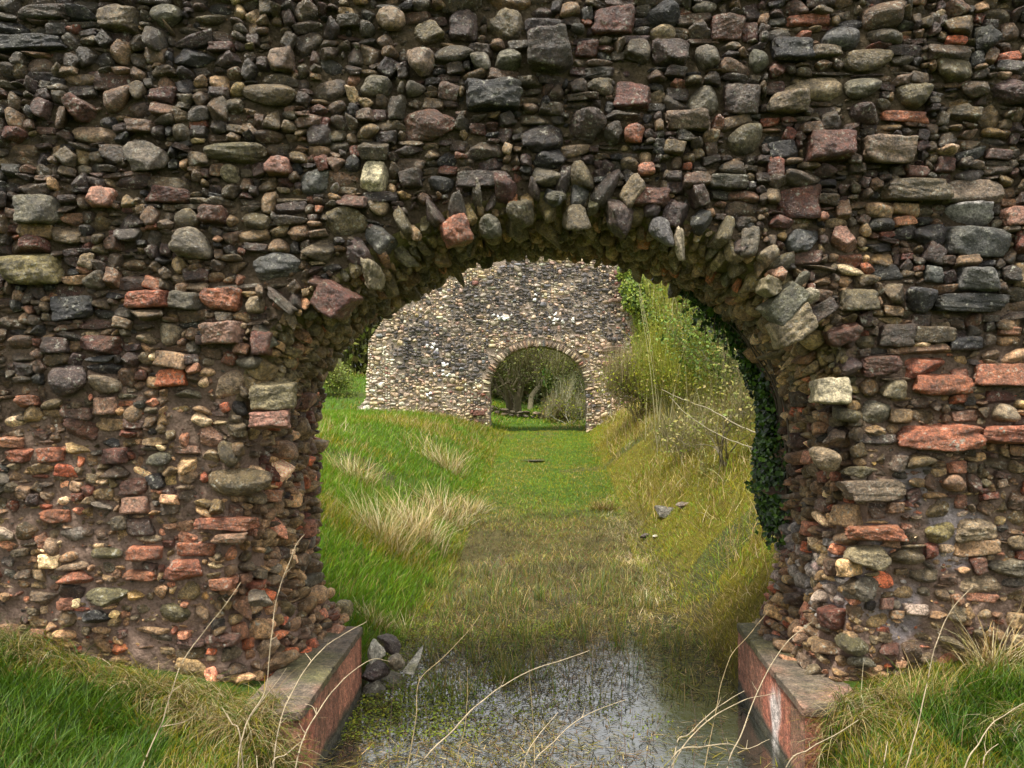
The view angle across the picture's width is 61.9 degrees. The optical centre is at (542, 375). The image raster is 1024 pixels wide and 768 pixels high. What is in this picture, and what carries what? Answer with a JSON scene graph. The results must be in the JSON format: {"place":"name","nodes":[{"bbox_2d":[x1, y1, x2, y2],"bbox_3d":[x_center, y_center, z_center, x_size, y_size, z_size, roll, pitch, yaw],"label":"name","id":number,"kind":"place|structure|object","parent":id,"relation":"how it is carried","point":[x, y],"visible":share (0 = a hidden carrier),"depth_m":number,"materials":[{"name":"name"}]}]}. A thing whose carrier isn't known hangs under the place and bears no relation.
{"place":"outdoors","nodes":[
{"label":"outdoors","id":0,"kind":"place"},
{"bbox_2d":[0,372,1023,767],"bbox_3d":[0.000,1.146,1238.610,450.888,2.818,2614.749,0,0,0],"label":"ground","id":1,"kind":"structure","parent":0,"point":[754,599],"depth_m":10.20,"materials":[{"name":"green plant"}]},
{"bbox_2d":[141,582,240,767],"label":"dead weed","id":2,"kind":"object","parent":1,"relation":"on","point":[179,686],"visible":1,"depth_m":3.82,"materials":[{"name":"beige plant"}]},
{"bbox_2d":[222,708,243,767],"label":"dead weed","id":3,"kind":"object","parent":1,"relation":"on","point":[240,739],"visible":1,"depth_m":3.55,"materials":[{"name":"beige plant"}]},
{"bbox_2d":[237,534,304,767],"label":"dead weed","id":4,"kind":"object","parent":1,"relation":"on","point":[255,708],"visible":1,"depth_m":3.79,"materials":[{"name":"beige plant"}]},
{"bbox_2d":[270,739,304,767],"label":"dead weed","id":5,"kind":"object","parent":1,"relation":"on","point":[285,754],"visible":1,"depth_m":3.35,"materials":[{"name":"beige plant"}]},
{"bbox_2d":[240,626,362,767],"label":"channel side wall","id":6,"kind":"structure","parent":1,"relation":"on","point":[332,665],"depth_m":5.16,"materials":[{"name":"red stone"}]},
{"bbox_2d":[273,621,366,767],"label":"dead weed","id":7,"kind":"object","parent":1,"relation":"on","point":[293,690],"visible":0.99,"depth_m":3.62,"materials":[{"name":"beige plant"}]},
{"bbox_2d":[295,658,389,767],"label":"dead weed","id":8,"kind":"object","parent":1,"relation":"on","point":[316,712],"visible":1,"depth_m":3.53,"materials":[{"name":"beige plant"}]},
{"bbox_2d":[322,358,364,397],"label":"shrub","id":9,"kind":"object","parent":1,"relation":"on","point":[337,379],"visible":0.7,"depth_m":29.30,"materials":[{"name":"green plant"}]},
{"bbox_2d":[335,599,353,615],"bbox_3d":[-1.499,1.755,6.422,0.123,0.136,0.159,0,0,0],"label":"rock","id":10,"kind":"object","parent":1,"relation":"on","point":[345,606],"visible":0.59,"depth_m":6.39,"materials":[{"name":"stone"}]},
{"bbox_2d":[325,443,397,488],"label":"grass tussock","id":11,"kind":"object","parent":1,"relation":"on","point":[356,469],"depth_m":11.39,"materials":[{"name":"beige plant"}]},
{"bbox_2d":[353,596,392,630],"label":"grass tussock","id":12,"kind":"object","parent":1,"relation":"on","point":[373,608],"depth_m":7.42,"materials":[{"name":"plant"}]},
{"bbox_2d":[361,680,385,697],"bbox_3d":[-1.236,2.261,6.159,0.160,0.127,0.176,0,0,34],"label":"rock","id":13,"kind":"object","parent":1,"relation":"on","point":[375,686],"visible":0.88,"depth_m":6.11,"materials":[{"name":"stone"}]},
{"bbox_2d":[361,659,389,682],"bbox_3d":[-1.218,2.159,6.229,0.246,0.131,0.195,0,0,-41],"label":"rock","id":14,"kind":"object","parent":13,"relation":"on","point":[378,669],"visible":1,"depth_m":6.18,"materials":[{"name":"stone"}]},
{"bbox_2d":[367,639,385,663],"bbox_3d":[-1.264,2.052,6.351,0.122,0.156,0.193,0,0,25],"label":"rock","id":15,"kind":"object","parent":14,"relation":"on","point":[376,649],"visible":0.99,"depth_m":6.31,"materials":[{"name":"stone"}]},
{"bbox_2d":[388,653,404,670],"bbox_3d":[-1.081,2.108,6.286,0.125,0.119,0.201,0,0,0],"label":"rock","id":16,"kind":"object","parent":14,"relation":"on","point":[396,662],"visible":1,"depth_m":6.23,"materials":[{"name":"stone"}]},
{"bbox_2d":[389,678,393,767],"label":"dead weed","id":17,"kind":"object","parent":1,"relation":"on","point":[390,728],"visible":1,"depth_m":3.95,"materials":[{"name":"brown plant"}]},
{"bbox_2d":[335,478,448,560],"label":"grass tussock","id":18,"kind":"object","parent":1,"relation":"on","point":[377,522],"depth_m":9.58,"materials":[{"name":"beige plant"}]},
{"bbox_2d":[389,608,433,636],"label":"grass tussock","id":19,"kind":"object","parent":1,"relation":"on","point":[410,624],"depth_m":7.64,"materials":[{"name":"plant"}]},
{"bbox_2d":[364,472,468,560],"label":"grass tussock","id":20,"kind":"object","parent":1,"relation":"on","point":[428,528],"depth_m":10.56,"materials":[{"name":"beige plant"}]},
{"bbox_2d":[424,703,436,767],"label":"dead weed","id":21,"kind":"object","parent":1,"relation":"on","point":[431,739],"visible":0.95,"depth_m":3.95,"materials":[{"name":"brown plant"}]},
{"bbox_2d":[407,615,479,767],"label":"dead weed","id":22,"kind":"object","parent":1,"relation":"on","point":[416,695],"visible":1,"depth_m":3.59,"materials":[{"name":"beige plant"}]},
{"bbox_2d":[407,472,491,528],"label":"grass tussock","id":23,"kind":"object","parent":1,"relation":"on","point":[445,508],"depth_m":12.42,"materials":[{"name":"beige plant"}]},
{"bbox_2d":[336,316,566,404],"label":"woodland","id":24,"kind":"object","parent":1,"relation":"on","point":[355,353],"visible":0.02,"depth_m":43.70,"materials":[{"name":"green plant"}]},
{"bbox_2d":[415,430,487,478],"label":"grass tussock","id":25,"kind":"object","parent":1,"relation":"on","point":[443,462],"depth_m":15.47,"materials":[{"name":"beige plant"}]},
{"bbox_2d":[456,667,467,767],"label":"dead weed","id":26,"kind":"object","parent":1,"relation":"on","point":[466,713],"visible":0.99,"depth_m":3.62,"materials":[{"name":"brown plant"}]},
{"bbox_2d":[447,491,497,515],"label":"grass tussock","id":27,"kind":"object","parent":1,"relation":"on","point":[474,506],"depth_m":13.42,"materials":[{"name":"beige plant"}]},
{"bbox_2d":[419,650,588,767],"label":"dead weed","id":28,"kind":"object","parent":1,"relation":"on","point":[435,746],"visible":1,"depth_m":3.41,"materials":[{"name":"beige plant"}]},
{"bbox_2d":[0,0,1023,684],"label":"arched rubble wall","id":29,"kind":"structure","parent":1,"relation":"on","point":[230,230],"depth_m":4.99,"materials":[{"name":"stone"}]},
{"bbox_2d":[678,289,794,549],"bbox_3d":[1.491,0.314,6.227,0.922,1.936,0.554,0,0,38],"label":"hanging ivy","id":30,"kind":"object","parent":29,"relation":"hanging from","point":[766,473],"visible":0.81,"depth_m":6.17,"materials":[{"name":"green plant"}]},
{"bbox_2d":[0,610,1023,767],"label":"grass","id":31,"kind":"structure","parent":1,"relation":"on","point":[974,686],"depth_m":4.23,"materials":[{"name":"green plant"}]},
{"bbox_2d":[0,612,1023,767],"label":"dead grass","id":32,"kind":"structure","parent":1,"relation":"on","point":[236,711],"depth_m":4.50,"materials":[{"name":"beige plant"}]},
{"bbox_2d":[491,347,552,391],"bbox_3d":[-2.195,-1.418,31.324,5.820,5.539,5.372,0,0,0],"label":"broadleaf tree","id":33,"kind":"object","parent":1,"relation":"on","point":[534,354],"visible":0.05,"depth_m":30.89,"materials":[{"name":"green plant"}]},
{"bbox_2d":[491,347,557,415],"bbox_3d":[-1.355,-0.796,32.622,5.335,5.003,4.780,0,0,36],"label":"broadleaf tree","id":34,"kind":"object","parent":1,"relation":"on","point":[508,396],"visible":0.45,"depth_m":31.70,"materials":[{"name":"green plant"}]},
{"bbox_2d":[529,675,534,766],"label":"dead weed","id":35,"kind":"object","parent":1,"relation":"on","point":[533,724],"visible":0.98,"depth_m":3.66,"materials":[{"name":"brown plant"}]},
{"bbox_2d":[527,356,543,409],"bbox_3d":[-0.117,-3.002,38.493,6.224,9.287,6.984,0,0,0],"label":"broadleaf tree","id":36,"kind":"object","parent":1,"relation":"on","point":[533,393],"depth_m":37.44,"materials":[{"name":"grey plant"}]},
{"bbox_2d":[491,405,580,418],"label":"stone wall","id":37,"kind":"structure","parent":1,"relation":"on","point":[518,414],"depth_m":30.43,"materials":[{"name":"grey stone"}]},
{"bbox_2d":[523,713,557,767],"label":"dead weed","id":38,"kind":"object","parent":1,"relation":"on","point":[535,740],"visible":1,"depth_m":3.45,"materials":[{"name":"beige plant"}]},
{"bbox_2d":[368,486,719,702],"bbox_3d":[0.068,2.133,10.497,2.899,0.455,9.161,0,0,0],"label":"sedge","id":39,"kind":"object","parent":1,"relation":"on","point":[537,593],"visible":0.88,"depth_m":8.61,"materials":[{"name":"green plant"}]},
{"bbox_2d":[357,256,738,432],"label":"distant arched wall","id":40,"kind":"structure","parent":1,"relation":"on","point":[450,344],"depth_m":23.98,"materials":[{"name":"stone"}]},
{"bbox_2d":[615,265,673,349],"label":"ivy bush","id":41,"kind":"object","parent":40,"relation":"attached to","point":[631,295],"visible":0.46,"depth_m":23.65,"materials":[{"name":"green plant"}]},
{"bbox_2d":[318,371,778,601],"bbox_3d":[0.360,0.886,15.248,10.317,2.391,16.980,0,0,0],"label":"scrub","id":42,"kind":"object","parent":1,"relation":"on","point":[622,411],"visible":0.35,"depth_m":13.05,"materials":[{"name":"green plant"}]},
{"bbox_2d":[520,349,579,412],"bbox_3d":[1.210,-1.452,32.817,7.239,6.020,5.224,0,0,0],"label":"broadleaf tree","id":43,"kind":"object","parent":1,"relation":"on","point":[549,363],"visible":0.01,"depth_m":32.52,"materials":[{"name":"green plant"}]},
{"bbox_2d":[550,380,556,397],"bbox_3d":[1.428,-3.243,35.391,6.159,9.716,6.037,0,0,0],"label":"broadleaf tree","id":44,"kind":"object","parent":1,"relation":"on","point":[552,390],"depth_m":35.45,"materials":[{"name":"green plant"}]},
{"bbox_2d":[539,348,553,388],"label":"trunk ivy","id":45,"kind":"object","parent":44,"relation":"attached to","point":[543,374],"visible":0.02,"depth_m":35.58,"materials":[{"name":"green plant"}]},
{"bbox_2d":[530,392,578,422],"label":"shrub","id":46,"kind":"object","parent":1,"relation":"on","point":[561,409],"visible":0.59,"depth_m":28.33,"materials":[{"name":"green plant"}]},
{"bbox_2d":[532,350,582,416],"bbox_3d":[1.419,-0.290,31.416,3.706,3.923,4.894,0,0,0],"label":"broadleaf tree","id":47,"kind":"object","parent":1,"relation":"on","point":[564,362],"visible":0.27,"depth_m":30.37,"materials":[{"name":"green plant"}]},
{"bbox_2d":[533,361,585,419],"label":"shrub","id":48,"kind":"object","parent":1,"relation":"on","point":[577,379],"visible":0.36,"depth_m":29.34,"materials":[{"name":"green plant"}]},
{"bbox_2d":[548,679,571,767],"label":"dead weed","id":49,"kind":"object","parent":1,"relation":"on","point":[560,728],"visible":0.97,"depth_m":3.87,"materials":[{"name":"beige plant"}]},
{"bbox_2d":[536,367,585,423],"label":"shrub","id":50,"kind":"object","parent":1,"relation":"on","point":[577,404],"visible":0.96,"depth_m":27.47,"materials":[{"name":"green plant"}]},
{"bbox_2d":[532,700,624,767],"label":"dead weed","id":51,"kind":"object","parent":1,"relation":"on","point":[538,755],"visible":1,"depth_m":3.58,"materials":[{"name":"beige plant"}]},
{"bbox_2d":[586,493,624,510],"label":"grass tussock","id":52,"kind":"object","parent":1,"relation":"on","point":[605,506],"depth_m":13.61,"materials":[{"name":"plant"}]},
{"bbox_2d":[621,664,633,767],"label":"dead weed","id":53,"kind":"object","parent":1,"relation":"on","point":[621,714],"visible":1,"depth_m":3.94,"materials":[{"name":"brown plant"}]},
{"bbox_2d":[587,321,671,422],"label":"shrub","id":54,"kind":"object","parent":1,"relation":"on","point":[612,374],"visible":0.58,"depth_m":19.42,"materials":[{"name":"green plant"}]},
{"bbox_2d":[640,533,649,537],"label":"rock","id":55,"kind":"object","parent":1,"relation":"on","point":[643,535],"visible":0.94,"depth_m":11.36,"materials":[{"name":"stone"}]},
{"bbox_2d":[629,285,687,378],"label":"shrub","id":56,"kind":"object","parent":1,"relation":"on","point":[648,306],"depth_m":18.34,"materials":[{"name":"green plant"}]},
{"bbox_2d":[645,704,671,767],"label":"dead weed","id":57,"kind":"object","parent":1,"relation":"on","point":[652,736],"visible":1,"depth_m":3.91,"materials":[{"name":"brown plant"}]},
{"bbox_2d":[654,505,673,517],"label":"rock","id":58,"kind":"object","parent":1,"relation":"on","point":[662,511],"visible":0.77,"depth_m":11.46,"materials":[{"name":"stone"}]},
{"bbox_2d":[614,285,737,434],"bbox_3d":[2.563,-0.342,15.458,2.744,3.138,3.087,0,0,-25],"label":"shrub","id":59,"kind":"object","parent":1,"relation":"on","point":[669,377],"visible":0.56,"depth_m":15.29,"materials":[{"name":"green plant"}]},
{"bbox_2d":[639,286,717,455],"bbox_3d":[2.569,-0.687,15.970,1.426,4.176,2.733,0,0,11],"label":"cane thicket","id":60,"kind":"object","parent":1,"relation":"on","point":[662,380],"visible":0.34,"depth_m":15.04,"materials":[{"name":"green plant"}]},
{"bbox_2d":[639,400,725,464],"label":"shrub","id":61,"kind":"object","parent":1,"relation":"on","point":[665,425],"visible":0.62,"depth_m":13.08,"materials":[{"name":"green plant"}]},
{"bbox_2d":[676,502,688,507],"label":"rock","id":62,"kind":"object","parent":1,"relation":"on","point":[680,504],"visible":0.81,"depth_m":11.05,"materials":[{"name":"stone"}]},
{"bbox_2d":[627,274,738,389],"bbox_3d":[3.421,-1.806,17.147,3.504,4.743,4.177,0,0,0],"label":"shrub","id":63,"kind":"object","parent":1,"relation":"on","point":[654,295],"visible":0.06,"depth_m":17.31,"materials":[{"name":"green plant"}]},
{"bbox_2d":[691,693,702,767],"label":"dead weed","id":64,"kind":"object","parent":1,"relation":"on","point":[696,735],"visible":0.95,"depth_m":3.97,"materials":[{"name":"beige plant"}]},
{"bbox_2d":[640,287,755,416],"bbox_3d":[2.683,-0.628,12.304,2.584,2.719,3.631,0,0,0],"label":"shrub","id":65,"kind":"object","parent":1,"relation":"on","point":[681,340],"visible":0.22,"depth_m":12.33,"materials":[{"name":"green plant"}]},
{"bbox_2d":[661,296,737,381],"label":"shrub","id":66,"kind":"object","parent":1,"relation":"on","point":[712,337],"visible":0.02,"depth_m":14.34,"materials":[{"name":"green plant"}]},
{"bbox_2d":[655,336,755,499],"bbox_3d":[2.171,0.601,10.883,1.454,2.729,2.213,0,0,0],"label":"shrub","id":67,"kind":"object","parent":1,"relation":"on","point":[739,396],"visible":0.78,"depth_m":10.72,"materials":[{"name":"green plant"}]},
{"bbox_2d":[663,390,754,432],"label":"bare branch","id":68,"kind":"object","parent":67,"relation":"attached to","point":[718,414],"visible":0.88,"depth_m":10.29,"materials":[{"name":"beige plant"}]},
{"bbox_2d":[669,396,751,447],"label":"bare branch","id":69,"kind":"object","parent":67,"relation":"attached to","point":[711,430],"visible":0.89,"depth_m":9.85,"materials":[{"name":"beige plant"}]},
{"bbox_2d":[672,691,743,767],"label":"dead weed","id":70,"kind":"object","parent":1,"relation":"on","point":[696,726],"visible":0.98,"depth_m":3.57,"materials":[{"name":"beige plant"}]},
{"bbox_2d":[668,738,769,767],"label":"dead weed","id":71,"kind":"object","parent":1,"relation":"on","point":[712,745],"visible":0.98,"depth_m":3.53,"materials":[{"name":"beige plant"}]},
{"bbox_2d":[671,693,775,767],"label":"dead weed","id":72,"kind":"object","parent":1,"relation":"on","point":[708,720],"visible":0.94,"depth_m":3.56,"materials":[{"name":"beige plant"}]},
{"bbox_2d":[704,612,767,767],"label":"dead weed","id":73,"kind":"object","parent":1,"relation":"on","point":[718,695],"visible":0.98,"depth_m":3.79,"materials":[{"name":"beige plant"}]},
{"bbox_2d":[727,622,811,767],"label":"dead weed","id":74,"kind":"object","parent":1,"relation":"on","point":[755,697],"visible":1,"depth_m":3.61,"materials":[{"name":"beige plant"}]},
{"bbox_2d":[737,623,872,767],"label":"channel side wall","id":75,"kind":"structure","parent":1,"relation":"on","point":[772,714],"depth_m":5.11,"materials":[{"name":"red stone"}]},
{"bbox_2d":[786,720,857,767],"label":"dead weed","id":76,"kind":"object","parent":1,"relation":"on","point":[793,756],"visible":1,"depth_m":3.36,"materials":[{"name":"beige plant"}]},
{"bbox_2d":[905,590,968,767],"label":"dead weed","id":77,"kind":"object","parent":1,"relation":"on","point":[927,681],"visible":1,"depth_m":3.79,"materials":[{"name":"beige plant"}]},
{"bbox_2d":[928,606,1023,675],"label":"grass tussock","id":78,"kind":"object","parent":1,"relation":"on","point":[988,657],"depth_m":4.84,"materials":[{"name":"beige plant"}]},
{"bbox_2d":[982,743,997,767],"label":"dead weed","id":79,"kind":"object","parent":1,"relation":"on","point":[986,753],"visible":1,"depth_m":3.56,"materials":[{"name":"beige plant"}]},
{"bbox_2d":[964,703,1023,767],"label":"dead weed","id":80,"kind":"object","parent":1,"relation":"on","point":[984,734],"visible":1,"depth_m":3.58,"materials":[{"name":"beige plant"}]},
{"bbox_2d":[322,554,783,767],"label":"water","id":81,"kind":"structure","parent":0,"point":[752,734],"depth_m":5.84,"materials":[{"name":"black liquid"}]},
{"bbox_2d":[380,670,404,687],"bbox_3d":[-1.127,2.304,6.382,0.208,0.135,0.234,0,0,0],"label":"rock","id":82,"kind":"object","parent":81,"relation":"in","point":[392,674],"visible":0.45,"depth_m":6.36,"materials":[{"name":"stone"}]},
{"bbox_2d":[377,633,400,654],"bbox_3d":[-1.179,2.060,6.578,0.180,0.143,0.222,0,0,0],"label":"rock","id":83,"kind":"object","parent":82,"relation":"on","point":[390,643],"visible":0.94,"depth_m":6.50,"materials":[{"name":"stone"}]},
{"bbox_2d":[403,646,422,674],"bbox_3d":[-0.959,2.125,6.379,0.096,0.116,0.358,0,0,10],"label":"rock","id":84,"kind":"object","parent":81,"relation":"in","point":[410,667],"visible":1,"depth_m":6.32,"materials":[{"name":"stone"}]},
{"bbox_2d":[415,567,461,590],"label":"grass tussock","id":85,"kind":"object","parent":81,"relation":"in","point":[434,582],"depth_m":9.22,"materials":[{"name":"plant"}]},
{"bbox_2d":[338,619,674,759],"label":"water plants","id":86,"kind":"object","parent":81,"relation":"on","point":[400,701],"visible":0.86,"depth_m":5.93,"materials":[{"name":"green plant"}]},
{"bbox_2d":[320,600,777,767],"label":"floating leaves","id":87,"kind":"object","parent":81,"relation":"on","point":[381,760],"visible":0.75,"depth_m":6.07,"materials":[{"name":"green plant"}]}
]}

